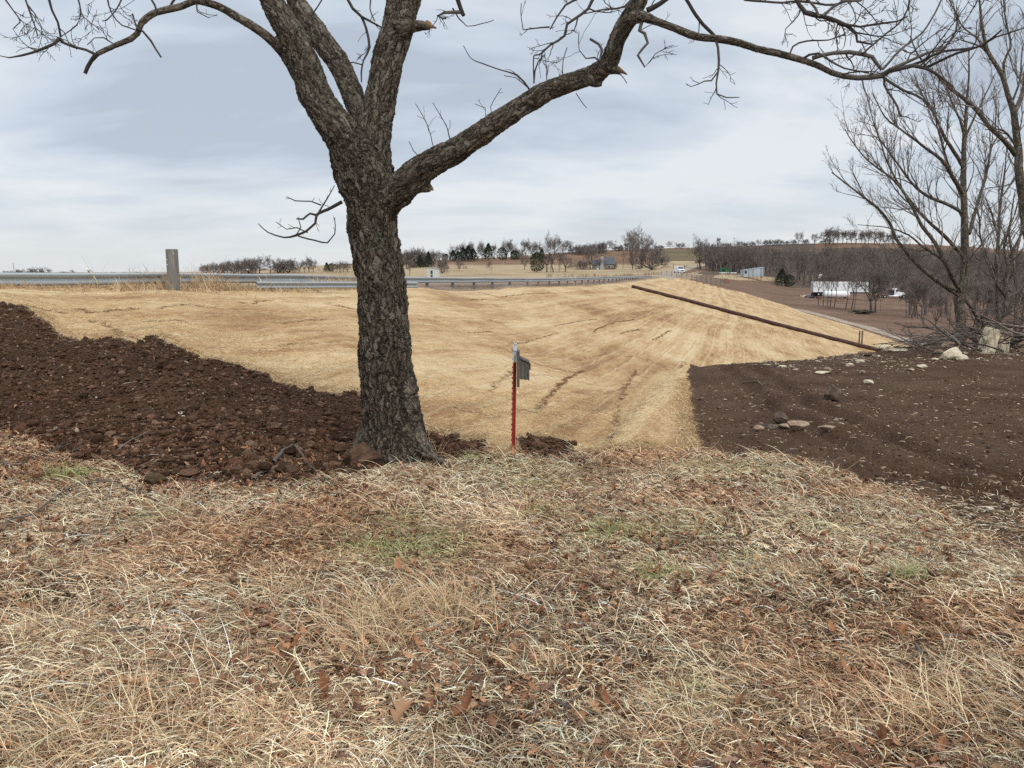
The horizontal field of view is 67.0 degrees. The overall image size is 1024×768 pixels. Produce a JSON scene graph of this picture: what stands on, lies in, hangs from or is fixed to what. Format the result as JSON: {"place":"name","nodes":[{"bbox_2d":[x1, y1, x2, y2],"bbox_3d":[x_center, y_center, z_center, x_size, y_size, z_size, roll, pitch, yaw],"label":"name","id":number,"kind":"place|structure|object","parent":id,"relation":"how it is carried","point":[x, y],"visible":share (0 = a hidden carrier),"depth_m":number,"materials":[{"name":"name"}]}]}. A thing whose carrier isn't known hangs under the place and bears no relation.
{"place":"outdoors","nodes":[
{"label":"outdoors","id":0,"kind":"place"},
{"bbox_2d":[23,277,659,290],"bbox_3d":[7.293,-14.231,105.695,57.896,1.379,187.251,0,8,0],"label":"dam road","id":1,"kind":"structure","parent":0,"point":[466,286],"depth_m":58.35,"materials":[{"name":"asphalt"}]},
{"bbox_2d":[0,272,651,288],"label":"guardrail","id":2,"kind":"object","parent":1,"relation":"on","point":[57,279],"visible":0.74,"depth_m":24.56,"materials":[{"name":"metal"}]},
{"bbox_2d":[12,261,791,285],"bbox_3d":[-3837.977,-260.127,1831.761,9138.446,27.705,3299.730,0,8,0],"label":"pasture","id":3,"kind":"structure","parent":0,"point":[498,271],"depth_m":369.99,"materials":[{"name":"plant"}]},
{"bbox_2d":[25,266,48,272],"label":"bush","id":4,"kind":"object","parent":3,"relation":"on","point":[35,270],"visible":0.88,"depth_m":414.75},
{"bbox_2d":[209,262,227,273],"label":"bare tree","id":5,"kind":"object","parent":3,"relation":"on","point":[218,267],"visible":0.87,"depth_m":470.74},
{"bbox_2d":[230,259,243,273],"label":"bare tree","id":6,"kind":"object","parent":3,"relation":"on","point":[236,265],"visible":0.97,"depth_m":459.60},
{"bbox_2d":[240,258,257,273],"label":"bare tree","id":7,"kind":"object","parent":3,"relation":"on","point":[251,266],"visible":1,"depth_m":459.80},
{"bbox_2d":[240,257,261,273],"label":"bare tree","id":8,"kind":"object","parent":3,"relation":"on","point":[248,271],"visible":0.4,"depth_m":473.71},
{"bbox_2d":[245,258,265,273],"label":"bare tree","id":9,"kind":"object","parent":3,"relation":"on","point":[257,266],"visible":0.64,"depth_m":471.21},
{"bbox_2d":[261,255,277,272],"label":"bare tree","id":10,"kind":"object","parent":3,"relation":"on","point":[267,259],"visible":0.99,"depth_m":471.78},
{"bbox_2d":[267,259,285,272],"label":"bare tree","id":11,"kind":"object","parent":3,"relation":"on","point":[279,268],"visible":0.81,"depth_m":477.75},
{"bbox_2d":[275,257,296,272],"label":"bare tree","id":12,"kind":"object","parent":3,"relation":"on","point":[288,267],"visible":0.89,"depth_m":476.82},
{"bbox_2d":[423,252,432,266],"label":"cedar tree","id":13,"kind":"object","parent":3,"relation":"on","point":[428,258],"visible":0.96,"depth_m":443.62,"materials":[{"name":"green plant"}]},
{"bbox_2d":[426,267,438,276],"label":"shed","id":14,"kind":"structure","parent":3,"relation":"on","point":[432,272],"depth_m":201.69,"materials":[{"name":"grey metal"}]},
{"bbox_2d":[432,255,449,272],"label":"bare tree","id":15,"kind":"object","parent":3,"relation":"on","point":[441,265],"visible":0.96,"depth_m":325.41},
{"bbox_2d":[520,253,529,269],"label":"bare tree","id":16,"kind":"object","parent":3,"relation":"on","point":[525,260],"visible":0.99,"depth_m":395.11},
{"bbox_2d":[529,252,545,271],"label":"cedar tree","id":17,"kind":"object","parent":3,"relation":"on","point":[536,255],"visible":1,"depth_m":334.83,"materials":[{"name":"green plant"}]},
{"bbox_2d":[292,250,786,286],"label":"scrub","id":18,"kind":"object","parent":3,"relation":"on","point":[729,272],"visible":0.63,"depth_m":262.88,"materials":[{"name":"plant"}]},
{"bbox_2d":[532,251,556,271],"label":"bare tree","id":19,"kind":"object","parent":3,"relation":"on","point":[547,259],"visible":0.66,"depth_m":345.22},
{"bbox_2d":[542,231,562,271],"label":"bare tree","id":20,"kind":"object","parent":3,"relation":"on","point":[553,246],"visible":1,"depth_m":338.92,"materials":[{"name":"plant"}]},
{"bbox_2d":[554,251,578,271],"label":"bare tree","id":21,"kind":"object","parent":3,"relation":"on","point":[566,259],"visible":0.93,"depth_m":345.34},
{"bbox_2d":[575,258,593,269],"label":"bush","id":22,"kind":"object","parent":3,"relation":"on","point":[579,264],"visible":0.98,"depth_m":395.68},
{"bbox_2d":[576,243,608,267],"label":"bare tree","id":23,"kind":"object","parent":3,"relation":"on","point":[593,254],"visible":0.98,"depth_m":398.82,"materials":[{"name":"plant"}]},
{"bbox_2d":[592,255,614,268],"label":"cottage","id":24,"kind":"structure","parent":3,"relation":"on","point":[605,264],"depth_m":396.71,"materials":[{"name":"stone"}]},
{"bbox_2d":[625,249,639,269],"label":"bare tree","id":25,"kind":"object","parent":3,"relation":"on","point":[632,257],"visible":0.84,"depth_m":389.87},
{"bbox_2d":[619,222,652,263],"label":"bare tree","id":26,"kind":"object","parent":3,"relation":"on","point":[628,234],"visible":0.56,"depth_m":458.88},
{"bbox_2d":[625,232,658,265],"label":"bare tree","id":27,"kind":"object","parent":3,"relation":"on","point":[631,240],"visible":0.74,"depth_m":417.19,"materials":[{"name":"plant"}]},
{"bbox_2d":[629,239,669,269],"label":"bare tree","id":28,"kind":"object","parent":3,"relation":"on","point":[657,256],"visible":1,"depth_m":353.94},
{"bbox_2d":[740,267,763,275],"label":"metal shed","id":29,"kind":"structure","parent":3,"relation":"on","point":[759,271],"depth_m":271.22,"materials":[{"name":"grey metal"}]},
{"bbox_2d":[0,278,907,455],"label":"straw slope","id":30,"kind":"structure","parent":0,"point":[699,336],"depth_m":22.37,"materials":[{"name":"plant"}]},
{"bbox_2d":[165,249,179,290],"bbox_3d":[-9.191,-2.935,20.985,0.240,1.432,0.258,0,8,0],"label":"wooden post","id":31,"kind":"object","parent":30,"relation":"on","point":[172,262],"visible":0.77,"depth_m":20.87,"materials":[{"name":"wood"}]},
{"bbox_2d":[0,258,574,297],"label":"dry weeds","id":32,"kind":"object","parent":30,"relation":"on","point":[207,285],"visible":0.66,"depth_m":21.76,"materials":[{"name":"plant"}]},
{"bbox_2d":[255,281,417,288],"bbox_3d":[-6.053,-3.582,27.994,0.122,0.320,7.168,7,11,39],"label":"guardrail","id":33,"kind":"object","parent":30,"relation":"on","point":[310,285],"depth_m":26.88,"materials":[{"name":"metal"}]},
{"bbox_2d":[0,287,707,456],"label":"loose straw","id":34,"kind":"object","parent":30,"relation":"on","point":[684,385],"visible":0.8,"depth_m":10.67,"materials":[{"name":"plant"}]},
{"bbox_2d":[631,285,878,351],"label":"steel pipe","id":35,"kind":"object","parent":30,"relation":"on","point":[832,338],"visible":0.73,"depth_m":78.62,"materials":[{"name":"metal"}]},
{"bbox_2d":[0,283,1023,767],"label":"grass ground","id":36,"kind":"structure","parent":0,"point":[650,649],"depth_m":3.69,"materials":[{"name":"plant"}]},
{"bbox_2d":[0,442,71,464],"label":"stick","id":37,"kind":"object","parent":36,"relation":"on","point":[34,458],"visible":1,"depth_m":6.38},
{"bbox_2d":[34,570,87,577],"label":"stick","id":38,"kind":"object","parent":36,"relation":"on","point":[52,573],"visible":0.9,"depth_m":4.06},
{"bbox_2d":[69,520,134,537],"bbox_3d":[-2.508,0.892,4.755,0.092,0.030,0.381,7,11,38],"label":"stick","id":39,"kind":"object","parent":36,"relation":"on","point":[103,531],"visible":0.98,"depth_m":4.71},
{"bbox_2d":[105,616,153,635],"bbox_3d":[-1.681,1.070,3.416,0.189,0.050,0.113,0,8,0],"label":"stick","id":40,"kind":"object","parent":36,"relation":"on","point":[115,630],"visible":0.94,"depth_m":3.40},
{"bbox_2d":[118,480,158,501],"bbox_3d":[-2.687,0.774,5.601,0.770,0.062,0.124,7,11,39],"label":"stick","id":41,"kind":"object","parent":36,"relation":"on","point":[128,488],"visible":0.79,"depth_m":5.59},
{"bbox_2d":[143,472,167,485],"bbox_3d":[-2.678,0.722,5.804,0.146,0.116,0.143,-8,11,-44],"label":"clod","id":42,"kind":"object","parent":36,"relation":"on","point":[152,479],"visible":0.88,"depth_m":5.77,"materials":[{"name":"soil"}]},
{"bbox_2d":[0,302,570,483],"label":"soil bank","id":43,"kind":"structure","parent":36,"relation":"on","point":[105,370],"depth_m":8.40,"materials":[{"name":"soil"}]},
{"bbox_2d":[0,301,577,485],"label":"soil clods","id":44,"kind":"object","parent":43,"relation":"on","point":[89,433],"visible":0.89,"depth_m":7.42,"materials":[{"name":"soil"}]},
{"bbox_2d":[270,444,293,464],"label":"stick","id":45,"kind":"object","parent":44,"relation":"on","point":[277,457],"visible":1,"depth_m":6.34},
{"bbox_2d":[342,442,380,466],"bbox_3d":[-1.241,0.590,6.459,0.290,0.228,0.250,6,10,36],"label":"rock","id":46,"kind":"object","parent":43,"relation":"on","point":[361,453],"visible":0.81,"depth_m":6.39,"materials":[{"name":"stone"}]},
{"bbox_2d":[0,0,1023,465],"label":"oak tree","id":47,"kind":"object","parent":36,"relation":"on","point":[376,192],"visible":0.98,"depth_m":6.30,"materials":[{"name":"brown plant"}]},
{"bbox_2d":[0,376,1023,767],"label":"leaf litter","id":48,"kind":"object","parent":36,"relation":"on","point":[402,706],"visible":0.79,"depth_m":3.79,"materials":[{"name":"plant"}]},
{"bbox_2d":[0,480,117,530],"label":"stick","id":49,"kind":"object","parent":48,"relation":"on","point":[24,516],"visible":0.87,"depth_m":5.12,"materials":[{"name":"wood"}]},
{"bbox_2d":[81,652,185,686],"bbox_3d":[-1.494,1.121,3.047,0.374,0.035,0.106,-6,10,-34],"label":"stick","id":50,"kind":"object","parent":48,"relation":"on","point":[111,670],"visible":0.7,"depth_m":3.06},
{"bbox_2d":[294,444,331,483],"bbox_3d":[-1.670,0.637,6.184,0.154,0.115,1.032,-5,9,-30],"label":"stick","id":51,"kind":"object","parent":48,"relation":"on","point":[297,448],"visible":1,"depth_m":6.12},
{"bbox_2d":[511,342,516,449],"bbox_3d":[0.017,0.246,7.052,0.062,1.275,0.054,0,8,0],"label":"fence post","id":52,"kind":"object","parent":36,"relation":"on","point":[513,403],"visible":0.73,"depth_m":7.03,"materials":[{"name":"metal"}]},
{"bbox_2d":[517,350,530,386],"bbox_3d":[0.106,-0.142,7.002,0.123,0.325,0.160,0,8,0],"label":"nest box","id":53,"kind":"object","parent":52,"relation":"attached to","point":[523,366],"visible":0.99,"depth_m":6.94,"materials":[{"name":"grey wood"}]},
{"bbox_2d":[512,619,548,628],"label":"stick","id":54,"kind":"object","parent":36,"relation":"on","point":[523,625],"visible":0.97,"depth_m":3.54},
{"bbox_2d":[555,689,592,713],"bbox_3d":[0.231,1.185,2.847,0.138,0.080,0.179,0,8,0],"label":"stick","id":55,"kind":"object","parent":36,"relation":"on","point":[564,704],"visible":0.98,"depth_m":2.89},
{"bbox_2d":[905,643,935,668],"bbox_3d":[1.700,1.134,3.259,0.120,0.033,0.203,2,9,17],"label":"stick","id":56,"kind":"object","parent":36,"relation":"on","point":[917,647],"visible":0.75,"depth_m":3.26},
{"bbox_2d":[960,669,986,693],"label":"stick","id":57,"kind":"object","parent":36,"relation":"on","point":[973,685],"visible":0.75,"depth_m":2.97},
{"bbox_2d":[935,632,1012,649],"bbox_3d":[2.021,1.099,3.372,0.124,0.063,0.289,-7,11,-41],"label":"stick","id":58,"kind":"object","parent":36,"relation":"on","point":[944,634],"visible":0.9,"depth_m":3.40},
{"bbox_2d":[0,0,1023,271],"label":"sky","id":59,"kind":"structure","parent":0,"point":[137,156],"materials":[{"name":"grey"}]},
{"bbox_2d":[654,249,704,263],"bbox_3d":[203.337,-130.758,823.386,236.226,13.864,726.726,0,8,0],"label":"terraced hill","id":60,"kind":"structure","parent":0,"point":[678,254],"depth_m":514.72,"materials":[{"name":"beige plant"}]},
{"bbox_2d":[336,243,1023,264],"bbox_3d":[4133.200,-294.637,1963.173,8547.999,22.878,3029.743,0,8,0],"label":"hill field","id":61,"kind":"structure","parent":0,"point":[516,261],"depth_m":547.30,"materials":[{"name":"beige plant"}]},
{"bbox_2d":[457,247,467,261],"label":"cedar tree","id":62,"kind":"object","parent":61,"relation":"on","point":[462,251],"visible":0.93,"depth_m":531.24,"materials":[{"name":"green plant"}]},
{"bbox_2d":[462,245,474,260],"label":"cedar tree","id":63,"kind":"object","parent":61,"relation":"on","point":[468,249],"visible":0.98,"depth_m":531.05,"materials":[{"name":"green plant"}]},
{"bbox_2d":[467,248,478,260],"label":"cedar tree","id":64,"kind":"object","parent":61,"relation":"on","point":[473,251],"visible":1,"depth_m":531.45,"materials":[{"name":"green plant"}]},
{"bbox_2d":[475,241,484,259],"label":"bare tree","id":65,"kind":"object","parent":61,"relation":"on","point":[479,246],"visible":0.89,"depth_m":546.13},
{"bbox_2d":[482,243,494,259],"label":"cedar tree","id":66,"kind":"object","parent":61,"relation":"on","point":[488,248],"visible":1,"depth_m":536.29,"materials":[{"name":"green plant"}]},
{"bbox_2d":[495,247,506,259],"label":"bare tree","id":67,"kind":"object","parent":61,"relation":"on","point":[504,256],"visible":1,"depth_m":536.62,"materials":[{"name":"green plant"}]},
{"bbox_2d":[522,239,537,255],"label":"bare tree","id":68,"kind":"object","parent":61,"relation":"on","point":[529,251],"visible":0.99,"depth_m":546.50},
{"bbox_2d":[575,244,591,254],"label":"bare tree","id":69,"kind":"object","parent":61,"relation":"on","point":[578,252],"visible":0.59,"depth_m":560.46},
{"bbox_2d":[594,241,611,252],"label":"bare tree","id":70,"kind":"object","parent":61,"relation":"on","point":[602,247],"visible":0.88,"depth_m":565.38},
{"bbox_2d":[815,227,835,243],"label":"bare tree","id":71,"kind":"object","parent":61,"relation":"on","point":[826,233],"visible":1,"depth_m":563.88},
{"bbox_2d":[655,264,926,344],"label":"gravel track","id":72,"kind":"structure","parent":0,"point":[687,268],"depth_m":150.04,"materials":[{"name":"gravel"}]},
{"bbox_2d":[674,266,684,272],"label":"van","id":73,"kind":"object","parent":72,"relation":"on","point":[678,269],"visible":0.93,"depth_m":234.21,"materials":[{"name":"white paint"}]},
{"bbox_2d":[676,266,1023,345],"bbox_3d":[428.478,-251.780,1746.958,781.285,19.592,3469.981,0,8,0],"label":"valley dirt","id":74,"kind":"structure","parent":0,"point":[891,313],"depth_m":182.90,"materials":[{"name":"soil"}]},
{"bbox_2d":[661,271,724,283],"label":"fence","id":75,"kind":"object","parent":74,"relation":"on","point":[718,280],"visible":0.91,"depth_m":205.08,"materials":[{"name":"silver metal"}]},
{"bbox_2d":[685,238,709,268],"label":"bare tree","id":76,"kind":"object","parent":74,"relation":"on","point":[699,248],"visible":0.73,"depth_m":344.50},
{"bbox_2d":[774,269,789,285],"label":"cedar tree","id":77,"kind":"object","parent":74,"relation":"on","point":[781,273],"visible":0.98,"depth_m":264.83,"materials":[{"name":"green plant"}]},
{"bbox_2d":[784,274,795,285],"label":"cedar tree","id":78,"kind":"object","parent":74,"relation":"on","point":[791,279],"visible":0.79,"depth_m":267.06,"materials":[{"name":"green plant"}]},
{"bbox_2d":[818,269,830,305],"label":"bare tree","id":79,"kind":"object","parent":74,"relation":"on","point":[823,285],"visible":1,"depth_m":182.23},
{"bbox_2d":[822,264,835,306],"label":"bare tree","id":80,"kind":"object","parent":74,"relation":"on","point":[828,280],"visible":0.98,"depth_m":181.75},
{"bbox_2d":[830,263,841,307],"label":"bare tree","id":81,"kind":"object","parent":74,"relation":"on","point":[837,280],"visible":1,"depth_m":180.62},
{"bbox_2d":[823,291,849,297],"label":"fuel tank","id":82,"kind":"object","parent":74,"relation":"on","point":[842,294],"visible":0.88,"depth_m":204.04,"materials":[{"name":"metal"}]},
{"bbox_2d":[810,282,868,295],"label":"semi trailer","id":83,"kind":"object","parent":74,"relation":"on","point":[840,287],"visible":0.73,"depth_m":213.22,"materials":[{"name":"white paint"}]},
{"bbox_2d":[842,265,852,308],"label":"bare tree","id":84,"kind":"object","parent":74,"relation":"on","point":[848,284],"visible":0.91,"depth_m":178.54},
{"bbox_2d":[844,263,858,309],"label":"bare tree","id":85,"kind":"object","parent":74,"relation":"on","point":[853,279],"visible":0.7,"depth_m":177.19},
{"bbox_2d":[690,240,1023,324],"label":"wood","id":86,"kind":"object","parent":74,"relation":"on","point":[715,259],"visible":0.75,"depth_m":319.38,"materials":[{"name":"plant"}]},
{"bbox_2d":[849,310,875,313],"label":"log pile","id":87,"kind":"object","parent":74,"relation":"on","point":[862,311],"visible":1,"depth_m":164.60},
{"bbox_2d":[849,253,899,310],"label":"bare tree","id":88,"kind":"object","parent":74,"relation":"on","point":[870,298],"visible":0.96,"depth_m":169.40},
{"bbox_2d":[864,264,895,311],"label":"bare tree","id":89,"kind":"object","parent":74,"relation":"on","point":[878,281],"visible":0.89,"depth_m":170.57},
{"bbox_2d":[878,286,904,298],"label":"semi truck","id":90,"kind":"object","parent":74,"relation":"on","point":[894,292],"visible":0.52,"depth_m":233.40,"materials":[{"name":"white paint"}]},
{"bbox_2d":[904,268,930,317],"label":"bare tree","id":91,"kind":"object","parent":74,"relation":"on","point":[917,281],"visible":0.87,"depth_m":155.71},
{"bbox_2d":[908,277,936,307],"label":"bare tree","id":92,"kind":"object","parent":74,"relation":"on","point":[923,292],"visible":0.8,"depth_m":155.16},
{"bbox_2d":[925,284,948,329],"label":"bare tree","id":93,"kind":"object","parent":74,"relation":"on","point":[936,301],"visible":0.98,"depth_m":127.23,"materials":[{"name":"plant"}]},
{"bbox_2d":[969,279,995,335],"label":"bare tree","id":94,"kind":"object","parent":74,"relation":"on","point":[983,296],"visible":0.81,"depth_m":104.06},
{"bbox_2d":[965,272,1000,342],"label":"bare tree","id":95,"kind":"object","parent":74,"relation":"on","point":[978,291],"visible":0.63,"depth_m":109.45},
{"bbox_2d":[981,285,1023,323],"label":"bare tree","id":96,"kind":"object","parent":74,"relation":"on","point":[1002,299],"visible":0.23,"depth_m":107.18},
{"bbox_2d":[1006,263,1023,329],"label":"bare tree","id":97,"kind":"object","parent":74,"relation":"on","point":[1021,322],"visible":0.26,"depth_m":99.32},
{"bbox_2d":[686,344,1023,559],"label":"dirt ground","id":98,"kind":"structure","parent":0,"point":[781,380],"depth_m":8.90,"materials":[{"name":"soil"}]},
{"bbox_2d":[761,424,780,429],"bbox_3d":[2.852,0.466,8.523,0.291,0.059,0.166,-2,8,-15],"label":"rock","id":99,"kind":"object","parent":98,"relation":"on","point":[771,426],"visible":0.77,"depth_m":8.46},
{"bbox_2d":[773,412,787,422],"bbox_3d":[3.028,0.379,8.716,0.162,0.140,0.139,4,9,23],"label":"rock","id":100,"kind":"object","parent":98,"relation":"on","point":[780,417],"visible":1,"depth_m":8.68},
{"bbox_2d":[787,420,809,429],"bbox_3d":[3.048,0.443,8.220,0.241,0.102,0.165,0,8,0],"label":"rock","id":101,"kind":"object","parent":98,"relation":"on","point":[796,425],"visible":1,"depth_m":8.19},
{"bbox_2d":[817,425,834,429],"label":"rock","id":102,"kind":"object","parent":98,"relation":"on","point":[825,427],"visible":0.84,"depth_m":8.33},
{"bbox_2d":[824,384,841,400],"bbox_3d":[4.280,0.114,10.315,0.196,0.236,0.187,-7,11,-41],"label":"rock","id":103,"kind":"object","parent":98,"relation":"on","point":[832,393],"visible":0.99,"depth_m":10.27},
{"bbox_2d":[822,16,1022,345],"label":"bare tree","id":104,"kind":"object","parent":98,"relation":"on","point":[961,286],"visible":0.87,"depth_m":18.79,"materials":[{"name":"brown plant"}]},
{"bbox_2d":[870,291,1023,356],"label":"brush pile","id":105,"kind":"object","parent":98,"relation":"on","point":[1018,336],"visible":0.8,"depth_m":15.85,"materials":[{"name":"brown wood"}]},
{"bbox_2d":[874,0,1023,238],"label":"bare tree","id":106,"kind":"object","parent":98,"relation":"on","point":[1016,150],"visible":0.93,"depth_m":16.70,"materials":[{"name":"brown plant"}]},
{"bbox_2d":[939,347,961,359],"bbox_3d":[8.317,-0.565,14.680,0.372,0.264,0.256,-2,8,-10],"label":"boulder","id":107,"kind":"object","parent":98,"relation":"on","point":[951,353],"visible":0.83,"depth_m":14.60,"materials":[{"name":"stone"}]},
{"bbox_2d":[956,354,968,360],"bbox_3d":[8.318,-0.473,14.283,0.210,0.151,0.140,0,8,0],"label":"rock","id":108,"kind":"object","parent":98,"relation":"on","point":[960,357],"visible":0.91,"depth_m":14.25,"materials":[{"name":"stone"}]},
{"bbox_2d":[946,122,1023,316],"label":"bare tree","id":109,"kind":"object","parent":98,"relation":"on","point":[998,295],"visible":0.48,"depth_m":20.30,"materials":[{"name":"brown plant"}]},
{"bbox_2d":[949,152,1023,328],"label":"bare tree","id":110,"kind":"object","parent":98,"relation":"on","point":[1006,295],"visible":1,"depth_m":16.20,"materials":[{"name":"brown plant"}]},
{"bbox_2d":[978,327,1000,353],"bbox_3d":[9.547,-0.846,15.509,0.382,0.595,0.344,0,8,0],"label":"limestone slab","id":111,"kind":"object","parent":98,"relation":"on","point":[992,336],"depth_m":15.40,"materials":[{"name":"stone"}]},
{"bbox_2d":[969,177,1023,337],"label":"bare tree","id":112,"kind":"object","parent":98,"relation":"on","point":[1017,302],"visible":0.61,"depth_m":18.89,"materials":[{"name":"brown plant"}]},
{"bbox_2d":[996,331,1011,350],"bbox_3d":[10.073,-0.877,15.901,0.313,0.532,0.345,0,8,0],"label":"limestone slab","id":113,"kind":"object","parent":98,"relation":"on","point":[1003,347],"depth_m":15.79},
{"bbox_2d":[695,243,1023,296],"bbox_3d":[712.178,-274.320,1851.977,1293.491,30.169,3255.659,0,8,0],"label":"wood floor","id":114,"kind":"structure","parent":0,"point":[798,284],"depth_m":401.63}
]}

